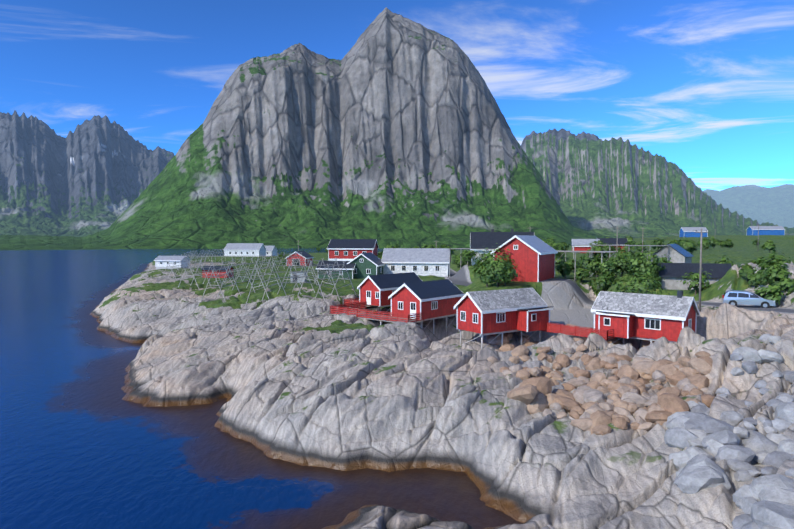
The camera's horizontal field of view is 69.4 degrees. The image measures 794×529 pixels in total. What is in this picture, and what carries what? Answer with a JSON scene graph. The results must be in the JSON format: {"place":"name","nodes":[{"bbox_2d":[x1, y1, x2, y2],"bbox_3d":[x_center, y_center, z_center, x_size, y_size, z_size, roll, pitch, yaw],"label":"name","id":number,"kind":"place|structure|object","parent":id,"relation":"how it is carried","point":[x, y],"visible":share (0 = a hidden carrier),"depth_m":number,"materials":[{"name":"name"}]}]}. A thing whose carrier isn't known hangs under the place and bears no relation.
{"place":"outdoors","nodes":[
{"label":"outdoors","id":0,"kind":"place"},
{"bbox_2d":[0,110,174,236],"bbox_3d":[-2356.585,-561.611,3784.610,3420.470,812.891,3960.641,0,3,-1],"label":"mountain","id":1,"kind":"structure","parent":0,"point":[95,174],"depth_m":3135.82,"materials":[{"name":"grey stone"}]},
{"bbox_2d":[0,248,523,528],"bbox_3d":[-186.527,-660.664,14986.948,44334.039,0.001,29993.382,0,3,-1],"label":"water","id":2,"kind":"structure","parent":0,"point":[83,445],"depth_m":35.84,"materials":[{"name":"blue liquid"}]},
{"bbox_2d":[0,7,608,249],"bbox_3d":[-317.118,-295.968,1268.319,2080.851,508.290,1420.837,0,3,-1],"label":"mountain","id":3,"kind":"structure","parent":0,"point":[391,128],"depth_m":1027.22,"materials":[{"name":"grey stone"}]},
{"bbox_2d":[0,0,793,190],"label":"sky","id":4,"kind":"structure","parent":0,"point":[706,87],"materials":[{"name":"blue"}]},
{"bbox_2d":[90,235,793,528],"bbox_3d":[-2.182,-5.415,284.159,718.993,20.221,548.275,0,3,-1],"label":"terrain","id":5,"kind":"structure","parent":0,"point":[304,378],"depth_m":42.46,"materials":[{"name":"grey stone"}]},
{"bbox_2d":[154,256,189,269],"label":"white house","id":6,"kind":"structure","parent":5,"relation":"on","point":[161,262],"depth_m":215.77,"materials":[{"name":"white wood"}]},
{"bbox_2d":[200,266,234,277],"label":"red shed","id":7,"kind":"structure","parent":5,"relation":"on","point":[217,271],"depth_m":141.04,"materials":[{"name":"wood"}]},
{"bbox_2d":[224,243,266,256],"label":"white house","id":8,"kind":"structure","parent":5,"relation":"on","point":[245,249],"depth_m":285.71,"materials":[{"name":"white wood"}]},
{"bbox_2d":[265,246,277,255],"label":"white house","id":9,"kind":"structure","parent":5,"relation":"on","point":[271,250],"depth_m":308.31,"materials":[{"name":"grey wood"}]},
{"bbox_2d":[290,271,306,282],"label":"shed","id":10,"kind":"structure","parent":5,"relation":"on","point":[301,275],"depth_m":109.13,"materials":[{"name":"grey"}]},
{"bbox_2d":[285,251,313,265],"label":"red house","id":11,"kind":"structure","parent":5,"relation":"on","point":[305,255],"depth_m":178.27,"materials":[{"name":"wood"}]},
{"bbox_2d":[316,261,355,278],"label":"green house","id":12,"kind":"structure","parent":5,"relation":"on","point":[350,267],"depth_m":122.52,"materials":[{"name":"wood"}]},
{"bbox_2d":[327,239,378,260],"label":"red house","id":13,"kind":"structure","parent":5,"relation":"on","point":[344,249],"depth_m":160.26,"materials":[{"name":"wood"}]},
{"bbox_2d":[347,252,384,278],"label":"green house","id":14,"kind":"structure","parent":5,"relation":"on","point":[369,263],"depth_m":123.20,"materials":[{"name":"wood"}]},
{"bbox_2d":[330,298,423,328],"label":"cabin deck","id":15,"kind":"structure","parent":5,"relation":"on","point":[355,308],"depth_m":70.25,"materials":[{"name":"red wood"}]},
{"bbox_2d":[357,272,422,315],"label":"cabin","id":16,"kind":"object","parent":5,"relation":"on","point":[377,290],"visible":0.54,"depth_m":82.75,"materials":[{"name":"wood"}]},
{"bbox_2d":[381,248,450,276],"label":"long white house","id":17,"kind":"structure","parent":5,"relation":"on","point":[426,261],"depth_m":128.61,"materials":[{"name":"grey wood"}]},
{"bbox_2d":[162,245,670,306],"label":"fish drying racks","id":18,"kind":"object","parent":5,"relation":"on","point":[278,271],"visible":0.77,"depth_m":102.35,"materials":[{"name":"grey wood"}]},
{"bbox_2d":[388,279,464,333],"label":"cabin","id":19,"kind":"object","parent":5,"relation":"on","point":[433,300],"visible":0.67,"depth_m":70.18,"materials":[{"name":"wood"}]},
{"bbox_2d":[470,229,534,264],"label":"house","id":20,"kind":"structure","parent":5,"relation":"on","point":[480,242],"depth_m":123.58,"materials":[{"name":"metal"}]},
{"bbox_2d":[454,288,552,348],"bbox_3d":[11.796,5.982,62.003,9.578,6.440,6.197,-2,3,-33],"label":"cabin","id":21,"kind":"object","parent":5,"relation":"on","point":[490,312],"visible":0.96,"depth_m":60.55,"materials":[{"name":"wood"}]},
{"bbox_2d":[490,235,557,281],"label":"red barn","id":22,"kind":"structure","parent":5,"relation":"on","point":[533,257],"depth_m":84.31,"materials":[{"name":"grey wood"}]},
{"bbox_2d":[298,225,759,311],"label":"utility poles","id":23,"kind":"object","parent":5,"relation":"on","point":[700,274],"visible":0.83,"depth_m":58.53,"materials":[{"name":"brown wood"}]},
{"bbox_2d":[277,235,793,306],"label":"trees","id":24,"kind":"object","parent":5,"relation":"on","point":[774,274],"visible":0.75,"depth_m":84.69,"materials":[{"name":"green plant"}]},
{"bbox_2d":[538,322,614,340],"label":"wooden walkway","id":25,"kind":"structure","parent":5,"relation":"on","point":[573,330],"depth_m":58.88,"materials":[{"name":"red wood"}]},
{"bbox_2d":[571,239,599,252],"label":"red house","id":26,"kind":"structure","parent":5,"relation":"on","point":[587,242],"depth_m":187.66,"materials":[{"name":"grey metal"}]},
{"bbox_2d":[486,324,714,434],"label":"riprap boulders","id":27,"kind":"object","parent":5,"relation":"on","point":[586,404],"visible":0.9,"depth_m":39.50,"materials":[{"name":"brown stone"}]},
{"bbox_2d":[597,238,627,248],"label":"red house","id":28,"kind":"structure","parent":5,"relation":"on","point":[621,241],"depth_m":194.61,"materials":[{"name":"metal"}]},
{"bbox_2d":[591,290,699,344],"bbox_3d":[24.637,6.138,57.929,9.255,7.331,5.984,2,4,43],"label":"cabin","id":29,"kind":"object","parent":5,"relation":"on","point":[650,317],"visible":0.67,"depth_m":56.59,"materials":[{"name":"wood"}]},
{"bbox_2d":[651,244,693,262],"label":"house","id":30,"kind":"structure","parent":5,"relation":"on","point":[678,254],"depth_m":130.27,"materials":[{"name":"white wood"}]},
{"bbox_2d":[679,227,707,236],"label":"blue house","id":31,"kind":"structure","parent":5,"relation":"on","point":[686,231],"depth_m":369.10,"materials":[{"name":"blue wood"}]},
{"bbox_2d":[657,263,731,289],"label":"house","id":32,"kind":"structure","parent":5,"relation":"on","point":[671,274],"depth_m":83.04,"materials":[{"name":"brown wood"}]},
{"bbox_2d":[664,334,793,528],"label":"boulders","id":33,"kind":"object","parent":5,"relation":"on","point":[765,500],"visible":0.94,"depth_m":28.15,"materials":[{"name":"grey stone"}]},
{"bbox_2d":[722,290,774,307],"bbox_3d":[36.618,3.624,59.829,4.620,1.690,2.060,1,3,27],"label":"car","id":34,"kind":"object","parent":5,"relation":"on","point":[736,297],"visible":0.83,"depth_m":59.24,"materials":[{"name":"grey paint"}]},
{"bbox_2d":[746,226,784,234],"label":"blue house","id":35,"kind":"structure","parent":5,"relation":"on","point":[769,230],"depth_m":432.95,"materials":[{"name":"blue wood"}]},
{"bbox_2d":[521,128,601,147],"bbox_3d":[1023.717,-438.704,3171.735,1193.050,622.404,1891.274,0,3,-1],"label":"mountain","id":36,"kind":"structure","parent":0,"point":[564,134],"depth_m":3088.11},
{"bbox_2d":[522,132,793,238],"bbox_3d":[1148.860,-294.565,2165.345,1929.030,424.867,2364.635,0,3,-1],"label":"mountain","id":37,"kind":"structure","parent":0,"point":[606,185],"depth_m":1795.46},
{"bbox_2d":[703,184,793,227],"bbox_3d":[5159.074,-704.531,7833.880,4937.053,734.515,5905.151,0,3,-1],"label":"mountain","id":38,"kind":"structure","parent":0,"point":[773,205],"depth_m":6961.58,"materials":[{"name":"grey stone"}]}
]}

